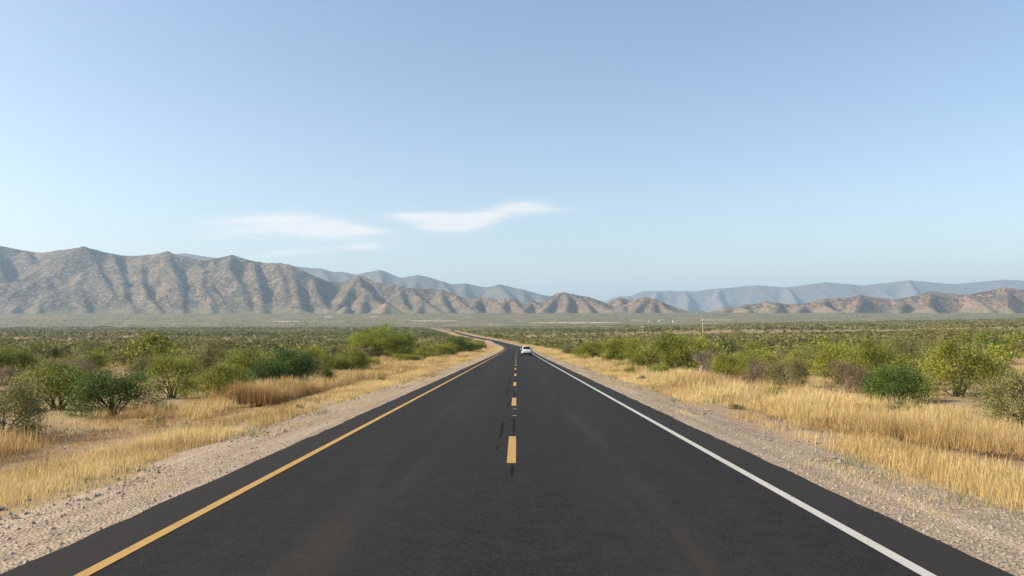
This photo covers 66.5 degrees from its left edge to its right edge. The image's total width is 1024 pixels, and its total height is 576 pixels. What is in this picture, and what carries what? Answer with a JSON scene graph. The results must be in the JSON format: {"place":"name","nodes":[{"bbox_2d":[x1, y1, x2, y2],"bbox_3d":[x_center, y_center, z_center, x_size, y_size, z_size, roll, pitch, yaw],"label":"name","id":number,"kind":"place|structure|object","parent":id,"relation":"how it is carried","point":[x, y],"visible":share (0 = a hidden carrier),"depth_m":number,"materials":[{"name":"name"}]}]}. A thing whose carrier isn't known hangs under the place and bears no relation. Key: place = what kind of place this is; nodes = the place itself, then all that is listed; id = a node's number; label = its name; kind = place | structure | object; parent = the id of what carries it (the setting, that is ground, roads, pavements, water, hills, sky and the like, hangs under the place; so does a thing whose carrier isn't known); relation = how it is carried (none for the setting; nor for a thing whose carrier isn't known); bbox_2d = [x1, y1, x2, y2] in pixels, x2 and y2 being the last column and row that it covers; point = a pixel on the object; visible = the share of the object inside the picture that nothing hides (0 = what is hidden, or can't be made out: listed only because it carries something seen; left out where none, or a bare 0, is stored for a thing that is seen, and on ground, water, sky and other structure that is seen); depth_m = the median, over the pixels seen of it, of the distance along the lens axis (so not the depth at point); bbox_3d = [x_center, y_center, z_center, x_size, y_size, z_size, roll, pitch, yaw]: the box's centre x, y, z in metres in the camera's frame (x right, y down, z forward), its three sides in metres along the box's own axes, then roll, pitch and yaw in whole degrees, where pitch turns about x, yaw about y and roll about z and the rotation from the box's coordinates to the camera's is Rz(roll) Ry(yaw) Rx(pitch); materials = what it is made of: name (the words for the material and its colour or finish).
{"place":"outdoors","nodes":[
{"label":"outdoors","id":0,"kind":"place"},
{"bbox_2d":[122,253,550,303],"bbox_3d":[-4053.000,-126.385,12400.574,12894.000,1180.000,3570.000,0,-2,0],"label":"mountains","id":1,"kind":"structure","parent":0,"point":[469,291],"depth_m":12777.57,"materials":[{"name":"grey stone"}]},
{"bbox_2d":[0,328,1014,575],"bbox_3d":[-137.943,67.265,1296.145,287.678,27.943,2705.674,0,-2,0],"label":"road","id":2,"kind":"structure","parent":0,"point":[508,460],"depth_m":9.31,"materials":[{"name":"black asphalt"}]},
{"bbox_2d":[520,346,532,355],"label":"car","id":3,"kind":"object","parent":2,"relation":"on","point":[526,350],"visible":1,"depth_m":138.69,"materials":[{"name":"white paint"}]},
{"bbox_2d":[0,246,1023,313],"bbox_3d":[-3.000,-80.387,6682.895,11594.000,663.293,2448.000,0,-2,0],"label":"hills","id":4,"kind":"structure","parent":0,"point":[82,279],"depth_m":6342.02,"materials":[{"name":"grey stone"}]},
{"bbox_2d":[0,313,1023,515],"bbox_3d":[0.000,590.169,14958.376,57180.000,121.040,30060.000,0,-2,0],"label":"ground","id":5,"kind":"structure","parent":0,"point":[29,317],"depth_m":955.00,"materials":[{"name":"soil"}]},
{"bbox_2d":[0,344,22,374],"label":"green shrub","id":6,"kind":"object","parent":5,"relation":"on","point":[5,358],"visible":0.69,"depth_m":44.97,"materials":[{"name":"green plant"}]},
{"bbox_2d":[0,363,27,386],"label":"dry shrub","id":7,"kind":"object","parent":5,"relation":"on","point":[5,371],"visible":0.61,"depth_m":42.88,"materials":[{"name":"brown plant"}]},
{"bbox_2d":[10,343,30,350],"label":"olive shrub","id":8,"kind":"object","parent":5,"relation":"on","point":[20,346],"visible":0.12,"depth_m":116.94,"materials":[{"name":"green plant"}]},
{"bbox_2d":[0,343,47,378],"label":"green shrub","id":9,"kind":"object","parent":5,"relation":"on","point":[24,357],"visible":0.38,"depth_m":51.08,"materials":[{"name":"green plant"}]},
{"bbox_2d":[0,367,71,438],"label":"olive shrub","id":10,"kind":"object","parent":5,"relation":"on","point":[28,409],"visible":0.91,"depth_m":19.24,"materials":[{"name":"green plant"}]},
{"bbox_2d":[23,338,68,364],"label":"olive shrub","id":11,"kind":"object","parent":5,"relation":"on","point":[47,353],"visible":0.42,"depth_m":80.53,"materials":[{"name":"green plant"}]},
{"bbox_2d":[0,353,116,410],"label":"green shrub","id":12,"kind":"object","parent":5,"relation":"on","point":[53,380],"visible":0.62,"depth_m":27.64,"materials":[{"name":"green plant"}]},
{"bbox_2d":[39,345,82,359],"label":"olive shrub","id":13,"kind":"object","parent":5,"relation":"on","point":[59,347],"visible":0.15,"depth_m":101.86,"materials":[{"name":"green plant"}]},
{"bbox_2d":[28,355,101,378],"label":"dry shrub","id":14,"kind":"object","parent":5,"relation":"on","point":[83,364],"visible":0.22,"depth_m":48.42,"materials":[{"name":"green plant"}]},
{"bbox_2d":[55,361,89,387],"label":"olive shrub","id":15,"kind":"object","parent":5,"relation":"on","point":[72,369],"visible":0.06,"depth_m":40.45,"materials":[{"name":"green plant"}]},
{"bbox_2d":[72,346,88,357],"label":"olive shrub","id":16,"kind":"object","parent":5,"relation":"on","point":[77,351],"visible":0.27,"depth_m":126.94,"materials":[{"name":"green plant"}]},
{"bbox_2d":[48,347,124,375],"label":"green shrub","id":17,"kind":"object","parent":5,"relation":"on","point":[95,357],"visible":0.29,"depth_m":51.95,"materials":[{"name":"green plant"}]},
{"bbox_2d":[86,345,104,353],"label":"green shrub","id":18,"kind":"object","parent":5,"relation":"on","point":[97,348],"visible":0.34,"depth_m":126.81,"materials":[{"name":"green plant"}]},
{"bbox_2d":[48,362,183,418],"bbox_3d":[-12.844,3.383,25.485,4.284,1.944,2.987,0,-2,-9],"label":"dark shrub","id":19,"kind":"object","parent":5,"relation":"on","point":[90,391],"visible":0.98,"depth_m":25.16,"materials":[{"name":"green plant"}]},
{"bbox_2d":[104,349,139,367],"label":"olive shrub","id":20,"kind":"object","parent":5,"relation":"on","point":[119,358],"visible":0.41,"depth_m":76.56,"materials":[{"name":"green plant"}]},
{"bbox_2d":[126,354,147,368],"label":"olive shrub","id":21,"kind":"object","parent":5,"relation":"on","point":[130,364],"visible":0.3,"depth_m":68.35,"materials":[{"name":"green plant"}]},
{"bbox_2d":[117,356,158,379],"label":"olive shrub","id":22,"kind":"object","parent":5,"relation":"on","point":[136,366],"visible":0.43,"depth_m":49.74,"materials":[{"name":"green plant"}]},
{"bbox_2d":[115,328,177,365],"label":"green shrub","id":23,"kind":"object","parent":5,"relation":"on","point":[153,340],"visible":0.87,"depth_m":70.46,"materials":[{"name":"green plant"}]},
{"bbox_2d":[138,418,166,427],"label":"olive shrub","id":24,"kind":"object","parent":5,"relation":"on","point":[152,422],"visible":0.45,"depth_m":22.34,"materials":[{"name":"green plant"}]},
{"bbox_2d":[139,346,207,399],"bbox_3d":[-15.164,4.003,35.838,3.588,2.712,3.456,-1,-3,26],"label":"green shrub","id":25,"kind":"object","parent":5,"relation":"on","point":[165,365],"visible":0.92,"depth_m":35.29,"materials":[{"name":"green plant"}]},
{"bbox_2d":[165,346,187,358],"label":"green shrub","id":26,"kind":"object","parent":5,"relation":"on","point":[176,351],"visible":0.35,"depth_m":110.98,"materials":[{"name":"green plant"}]},
{"bbox_2d":[178,327,237,381],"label":"olive shrub","id":27,"kind":"object","parent":5,"relation":"on","point":[207,354],"visible":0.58,"depth_m":48.16,"materials":[{"name":"green plant"}]},
{"bbox_2d":[179,359,260,400],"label":"green shrub","id":28,"kind":"object","parent":5,"relation":"on","point":[221,374],"visible":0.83,"depth_m":32.44,"materials":[{"name":"green plant"}]},
{"bbox_2d":[209,361,248,386],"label":"green shrub","id":29,"kind":"object","parent":5,"relation":"on","point":[241,368],"visible":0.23,"depth_m":41.96,"materials":[{"name":"green plant"}]},
{"bbox_2d":[208,345,271,382],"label":"green shrub","id":30,"kind":"object","parent":5,"relation":"on","point":[243,358],"visible":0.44,"depth_m":45.23,"materials":[{"name":"green plant"}]},
{"bbox_2d":[0,328,503,573],"bbox_3d":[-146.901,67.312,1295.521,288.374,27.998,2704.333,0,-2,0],"label":"gravel shoulder","id":31,"kind":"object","parent":5,"relation":"on","point":[41,536],"visible":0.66,"depth_m":11.21},
{"bbox_2d":[0,365,1023,568],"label":"gravel stones","id":32,"kind":"object","parent":31,"relation":"on","point":[11,517],"visible":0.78,"depth_m":11.46,"materials":[{"name":"beige gravel"}]},
{"bbox_2d":[227,345,285,377],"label":"green shrub","id":33,"kind":"object","parent":5,"relation":"on","point":[267,355],"visible":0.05,"depth_m":51.51,"materials":[{"name":"green plant"}]},
{"bbox_2d":[228,354,302,387],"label":"dark shrub","id":34,"kind":"object","parent":5,"relation":"on","point":[272,368],"visible":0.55,"depth_m":40.01,"materials":[{"name":"green plant"}]},
{"bbox_2d":[267,348,320,375],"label":"dark shrub","id":35,"kind":"object","parent":5,"relation":"on","point":[294,355],"visible":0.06,"depth_m":53.37,"materials":[{"name":"green plant"}]},
{"bbox_2d":[261,342,333,379],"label":"dark shrub","id":36,"kind":"object","parent":5,"relation":"on","point":[300,358],"visible":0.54,"depth_m":42.03,"materials":[{"name":"green plant"}]},
{"bbox_2d":[284,342,334,374],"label":"green shrub","id":37,"kind":"object","parent":5,"relation":"on","point":[318,352],"visible":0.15,"depth_m":61.23,"materials":[{"name":"green plant"}]},
{"bbox_2d":[304,356,331,374],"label":"olive shrub","id":38,"kind":"object","parent":5,"relation":"on","point":[321,365],"visible":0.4,"depth_m":59.04,"materials":[{"name":"green plant"}]},
{"bbox_2d":[319,364,336,381],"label":"dark shrub","id":39,"kind":"object","parent":5,"relation":"on","point":[330,377],"visible":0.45,"depth_m":42.03,"materials":[{"name":"green plant"}]},
{"bbox_2d":[324,345,342,354],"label":"olive shrub","id":40,"kind":"object","parent":5,"relation":"on","point":[333,349],"visible":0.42,"depth_m":127.90,"materials":[{"name":"green plant"}]},
{"bbox_2d":[316,350,358,370],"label":"green shrub","id":41,"kind":"object","parent":5,"relation":"on","point":[341,364],"visible":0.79,"depth_m":59.42,"materials":[{"name":"green plant"}]},
{"bbox_2d":[334,344,359,368],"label":"olive shrub","id":42,"kind":"object","parent":5,"relation":"on","point":[347,351],"visible":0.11,"depth_m":66.06,"materials":[{"name":"green plant"}]},
{"bbox_2d":[333,345,373,370],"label":"green shrub","id":43,"kind":"object","parent":5,"relation":"on","point":[359,358],"visible":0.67,"depth_m":64.55,"materials":[{"name":"green plant"}]},
{"bbox_2d":[359,356,380,369],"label":"green shrub","id":44,"kind":"object","parent":5,"relation":"on","point":[376,361],"visible":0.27,"depth_m":76.73,"materials":[{"name":"green plant"}]},
{"bbox_2d":[344,322,419,359],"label":"bush","id":45,"kind":"object","parent":5,"relation":"on","point":[372,341],"visible":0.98,"depth_m":121.46,"materials":[{"name":"green plant"}]},
{"bbox_2d":[389,353,424,361],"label":"green shrub","id":46,"kind":"object","parent":5,"relation":"on","point":[408,357],"visible":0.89,"depth_m":101.12,"materials":[{"name":"green plant"}]},
{"bbox_2d":[412,345,442,359],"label":"green shrub","id":47,"kind":"object","parent":5,"relation":"on","point":[423,351],"visible":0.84,"depth_m":118.85,"materials":[{"name":"green plant"}]},
{"bbox_2d":[432,343,457,354],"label":"green shrub","id":48,"kind":"object","parent":5,"relation":"on","point":[439,348],"visible":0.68,"depth_m":140.63,"materials":[{"name":"green plant"}]},
{"bbox_2d":[443,342,460,349],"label":"green shrub","id":49,"kind":"object","parent":5,"relation":"on","point":[452,344],"visible":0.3,"depth_m":197.07,"materials":[{"name":"green plant"}]},
{"bbox_2d":[443,336,482,351],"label":"dark shrub","id":50,"kind":"object","parent":5,"relation":"on","point":[460,341],"visible":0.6,"depth_m":203.20,"materials":[{"name":"green plant"}]},
{"bbox_2d":[467,341,485,347],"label":"green shrub","id":51,"kind":"object","parent":5,"relation":"on","point":[478,343],"visible":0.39,"depth_m":258.27,"materials":[{"name":"green plant"}]},
{"bbox_2d":[0,331,1023,535],"bbox_3d":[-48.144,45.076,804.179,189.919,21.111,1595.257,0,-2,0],"label":"dry grass","id":52,"kind":"structure","parent":5,"relation":"on","point":[931,425],"depth_m":19.68,"materials":[{"name":"plant"}]},
{"bbox_2d":[0,313,1023,357],"bbox_3d":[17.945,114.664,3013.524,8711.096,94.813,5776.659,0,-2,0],"label":"scrub","id":53,"kind":"object","parent":5,"relation":"on","point":[435,336],"visible":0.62,"depth_m":965.55,"materials":[{"name":"green plant"}]},
{"bbox_2d":[560,342,579,353],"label":"olive shrub","id":54,"kind":"object","parent":5,"relation":"on","point":[566,350],"visible":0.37,"depth_m":155.28,"materials":[{"name":"green plant"}]},
{"bbox_2d":[565,338,619,357],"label":"green shrub","id":55,"kind":"object","parent":5,"relation":"on","point":[583,348],"visible":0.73,"depth_m":116.19,"materials":[{"name":"green plant"}]},
{"bbox_2d":[598,350,622,359],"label":"green shrub","id":56,"kind":"object","parent":5,"relation":"on","point":[609,356],"visible":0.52,"depth_m":102.96,"materials":[{"name":"green plant"}]},
{"bbox_2d":[594,336,650,360],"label":"green shrub","id":57,"kind":"object","parent":5,"relation":"on","point":[611,344],"visible":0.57,"depth_m":102.25,"materials":[{"name":"green plant"}]},
{"bbox_2d":[621,366,636,372],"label":"green shrub","id":58,"kind":"object","parent":5,"relation":"on","point":[629,368],"visible":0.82,"depth_m":59.15,"materials":[{"name":"green plant"}]},
{"bbox_2d":[626,334,654,345],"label":"green shrub","id":59,"kind":"object","parent":5,"relation":"on","point":[637,339],"visible":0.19,"depth_m":126.02,"materials":[{"name":"green plant"}]},
{"bbox_2d":[610,338,678,367],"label":"green shrub","id":60,"kind":"object","parent":5,"relation":"on","point":[630,348],"visible":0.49,"depth_m":69.78,"materials":[{"name":"green plant"}]},
{"bbox_2d":[642,361,668,374],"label":"green shrub","id":61,"kind":"object","parent":5,"relation":"on","point":[659,367],"visible":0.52,"depth_m":53.72,"materials":[{"name":"green plant"}]},
{"bbox_2d":[621,325,705,370],"bbox_3d":[12.779,5.146,63.462,7.166,4.194,6.715,-2,-3,44],"label":"green shrub","id":62,"kind":"object","parent":5,"relation":"on","point":[677,348],"visible":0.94,"depth_m":62.95,"materials":[{"name":"green plant"}]},
{"bbox_2d":[676,334,719,367],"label":"green shrub","id":63,"kind":"object","parent":5,"relation":"on","point":[693,341],"visible":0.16,"depth_m":78.36,"materials":[{"name":"green plant"}]},
{"bbox_2d":[679,342,729,369],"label":"green shrub","id":64,"kind":"object","parent":5,"relation":"on","point":[712,351],"visible":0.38,"depth_m":72.69,"materials":[{"name":"green plant"}]},
{"bbox_2d":[684,333,724,354],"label":"green shrub","id":65,"kind":"object","parent":5,"relation":"on","point":[699,337],"visible":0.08,"depth_m":82.12,"materials":[{"name":"green plant"}]},
{"bbox_2d":[688,345,725,372],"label":"dead shrub","id":66,"kind":"object","parent":5,"relation":"on","point":[700,361],"visible":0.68,"depth_m":59.40,"materials":[{"name":"plant"}]},
{"bbox_2d":[704,349,746,379],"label":"green shrub","id":67,"kind":"object","parent":5,"relation":"on","point":[722,361],"visible":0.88,"depth_m":48.62,"materials":[{"name":"green plant"}]},
{"bbox_2d":[440,328,1023,575],"bbox_3d":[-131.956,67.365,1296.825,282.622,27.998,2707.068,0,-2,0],"label":"gravel shoulder","id":68,"kind":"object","parent":5,"relation":"on","point":[982,529],"visible":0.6,"depth_m":10.59},
{"bbox_2d":[721,339,748,356],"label":"olive shrub","id":69,"kind":"object","parent":5,"relation":"on","point":[733,347],"visible":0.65,"depth_m":102.03,"materials":[{"name":"green plant"}]},
{"bbox_2d":[727,403,747,409],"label":"olive shrub","id":70,"kind":"object","parent":5,"relation":"on","point":[733,406],"visible":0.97,"depth_m":25.28,"materials":[{"name":"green plant"}]},
{"bbox_2d":[740,340,760,350],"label":"green shrub","id":71,"kind":"object","parent":5,"relation":"on","point":[751,345],"visible":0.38,"depth_m":106.46,"materials":[{"name":"green plant"}]},
{"bbox_2d":[729,346,780,373],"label":"green shrub","id":72,"kind":"object","parent":5,"relation":"on","point":[738,354],"visible":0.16,"depth_m":56.15,"materials":[{"name":"green plant"}]},
{"bbox_2d":[732,348,778,377],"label":"green shrub","id":73,"kind":"object","parent":5,"relation":"on","point":[760,356],"visible":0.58,"depth_m":51.10,"materials":[{"name":"green plant"}]},
{"bbox_2d":[734,351,777,384],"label":"dry shrub","id":74,"kind":"object","parent":5,"relation":"on","point":[752,366],"visible":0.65,"depth_m":45.35,"materials":[{"name":"brown plant"}]},
{"bbox_2d":[754,335,775,349],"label":"olive shrub","id":75,"kind":"object","parent":5,"relation":"on","point":[767,341],"visible":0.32,"depth_m":111.18,"materials":[{"name":"green plant"}]},
{"bbox_2d":[758,343,777,353],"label":"green shrub","id":76,"kind":"object","parent":5,"relation":"on","point":[768,347],"visible":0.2,"depth_m":103.64,"materials":[{"name":"green plant"}]},
{"bbox_2d":[757,385,791,394],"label":"green shrub","id":77,"kind":"object","parent":5,"relation":"on","point":[776,387],"visible":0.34,"depth_m":32.53,"materials":[{"name":"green plant"}]},
{"bbox_2d":[765,343,789,356],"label":"olive shrub","id":78,"kind":"object","parent":5,"relation":"on","point":[781,349],"visible":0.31,"depth_m":88.74,"materials":[{"name":"green plant"}]},
{"bbox_2d":[753,350,815,387],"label":"olive shrub","id":79,"kind":"object","parent":5,"relation":"on","point":[793,364],"visible":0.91,"depth_m":41.66,"materials":[{"name":"green plant"}]},
{"bbox_2d":[780,347,823,372],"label":"green shrub","id":80,"kind":"object","parent":5,"relation":"on","point":[796,353],"visible":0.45,"depth_m":54.65,"materials":[{"name":"green plant"}]},
{"bbox_2d":[777,343,827,369],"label":"olive shrub","id":81,"kind":"object","parent":5,"relation":"on","point":[811,352],"visible":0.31,"depth_m":61.68,"materials":[{"name":"green plant"}]},
{"bbox_2d":[807,339,838,357],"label":"green shrub","id":82,"kind":"object","parent":5,"relation":"on","point":[824,342],"visible":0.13,"depth_m":78.62,"materials":[{"name":"green plant"}]},
{"bbox_2d":[804,339,863,383],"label":"green shrub","id":83,"kind":"object","parent":5,"relation":"on","point":[825,354],"visible":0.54,"depth_m":45.08,"materials":[{"name":"green plant"}]},
{"bbox_2d":[815,355,873,393],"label":"dry shrub","id":84,"kind":"object","parent":5,"relation":"on","point":[856,373],"visible":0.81,"depth_m":36.08,"materials":[{"name":"brown plant"}]},
{"bbox_2d":[839,331,874,360],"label":"olive shrub","id":85,"kind":"object","parent":5,"relation":"on","point":[854,344],"visible":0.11,"depth_m":69.83,"materials":[{"name":"green plant"}]},
{"bbox_2d":[826,332,918,391],"bbox_3d":[17.157,3.589,37.087,4.322,3.157,4.050,-1,-3,29],"label":"green shrub","id":86,"kind":"object","parent":5,"relation":"on","point":[870,353],"visible":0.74,"depth_m":36.85,"materials":[{"name":"green plant"}]},
{"bbox_2d":[852,327,923,369],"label":"olive shrub","id":87,"kind":"object","parent":5,"relation":"on","point":[892,338],"visible":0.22,"depth_m":58.94,"materials":[{"name":"green plant"}]},
{"bbox_2d":[881,398,923,414],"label":"olive shrub","id":88,"kind":"object","parent":5,"relation":"on","point":[902,402],"visible":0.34,"depth_m":24.14,"materials":[{"name":"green plant"}]},
{"bbox_2d":[852,357,961,403],"bbox_3d":[15.104,3.585,29.893,3.767,1.912,3.921,-2,-3,34],"label":"dark shrub","id":89,"kind":"object","parent":5,"relation":"on","point":[906,386],"visible":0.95,"depth_m":29.41,"materials":[{"name":"green plant"}]},
{"bbox_2d":[884,336,967,385],"bbox_3d":[21.341,3.812,41.302,4.691,3.136,3.912,-2,-3,44],"label":"olive shrub","id":90,"kind":"object","parent":5,"relation":"on","point":[909,350],"visible":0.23,"depth_m":41.35,"materials":[{"name":"green plant"}]},
{"bbox_2d":[906,321,1011,378],"bbox_3d":[26.135,3.721,48.080,5.359,4.195,6.426,0,-2,-6],"label":"olive shrub","id":91,"kind":"object","parent":5,"relation":"on","point":[948,333],"visible":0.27,"depth_m":47.91,"materials":[{"name":"green plant"}]},
{"bbox_2d":[905,334,1016,396],"bbox_3d":[18.626,3.261,32.331,4.982,2.930,4.668,1,-2,-16],"label":"green shrub","id":92,"kind":"object","parent":5,"relation":"on","point":[950,368],"visible":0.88,"depth_m":32.07,"materials":[{"name":"green plant"}]},
{"bbox_2d":[969,331,988,341],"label":"green shrub","id":93,"kind":"object","parent":5,"relation":"on","point":[983,336],"visible":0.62,"depth_m":146.47,"materials":[{"name":"green plant"}]},
{"bbox_2d":[945,363,1023,425],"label":"olive shrub","id":94,"kind":"object","parent":5,"relation":"on","point":[1014,386],"visible":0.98,"depth_m":22.59,"materials":[{"name":"green plant"}]},
{"bbox_2d":[979,339,1019,364],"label":"green shrub","id":95,"kind":"object","parent":5,"relation":"on","point":[1003,349],"visible":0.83,"depth_m":68.06,"materials":[{"name":"green plant"}]},
{"bbox_2d":[991,362,1016,376],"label":"olive shrub","id":96,"kind":"object","parent":5,"relation":"on","point":[1008,370],"visible":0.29,"depth_m":47.41,"materials":[{"name":"green plant"}]},
{"bbox_2d":[998,340,1021,354],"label":"green shrub","id":97,"kind":"object","parent":5,"relation":"on","point":[1015,347],"visible":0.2,"depth_m":112.86,"materials":[{"name":"green plant"}]},
{"bbox_2d":[1002,332,1023,340],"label":"green shrub","id":98,"kind":"object","parent":5,"relation":"on","point":[1010,337],"visible":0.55,"depth_m":155.88,"materials":[{"name":"green plant"}]},
{"bbox_2d":[1015,340,1023,354],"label":"olive shrub","id":99,"kind":"object","parent":5,"relation":"on","point":[1021,349],"visible":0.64,"depth_m":104.97,"materials":[{"name":"green plant"}]},
{"bbox_2d":[0,0,1023,301],"label":"sky","id":100,"kind":"structure","parent":0,"point":[601,150],"materials":[{"name":"blue"}]},
{"bbox_2d":[530,322,619,322],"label":"bare strip","id":101,"kind":"object","parent":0,"point":[576,322],"visible":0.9,"depth_m":4164.72,"materials":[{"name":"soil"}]},
{"bbox_2d":[604,280,1023,311],"bbox_3d":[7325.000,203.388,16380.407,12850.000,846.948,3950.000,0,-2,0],"label":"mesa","id":102,"kind":"structure","parent":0,"point":[709,300],"depth_m":16752.69,"materials":[{"name":"grey stone"}]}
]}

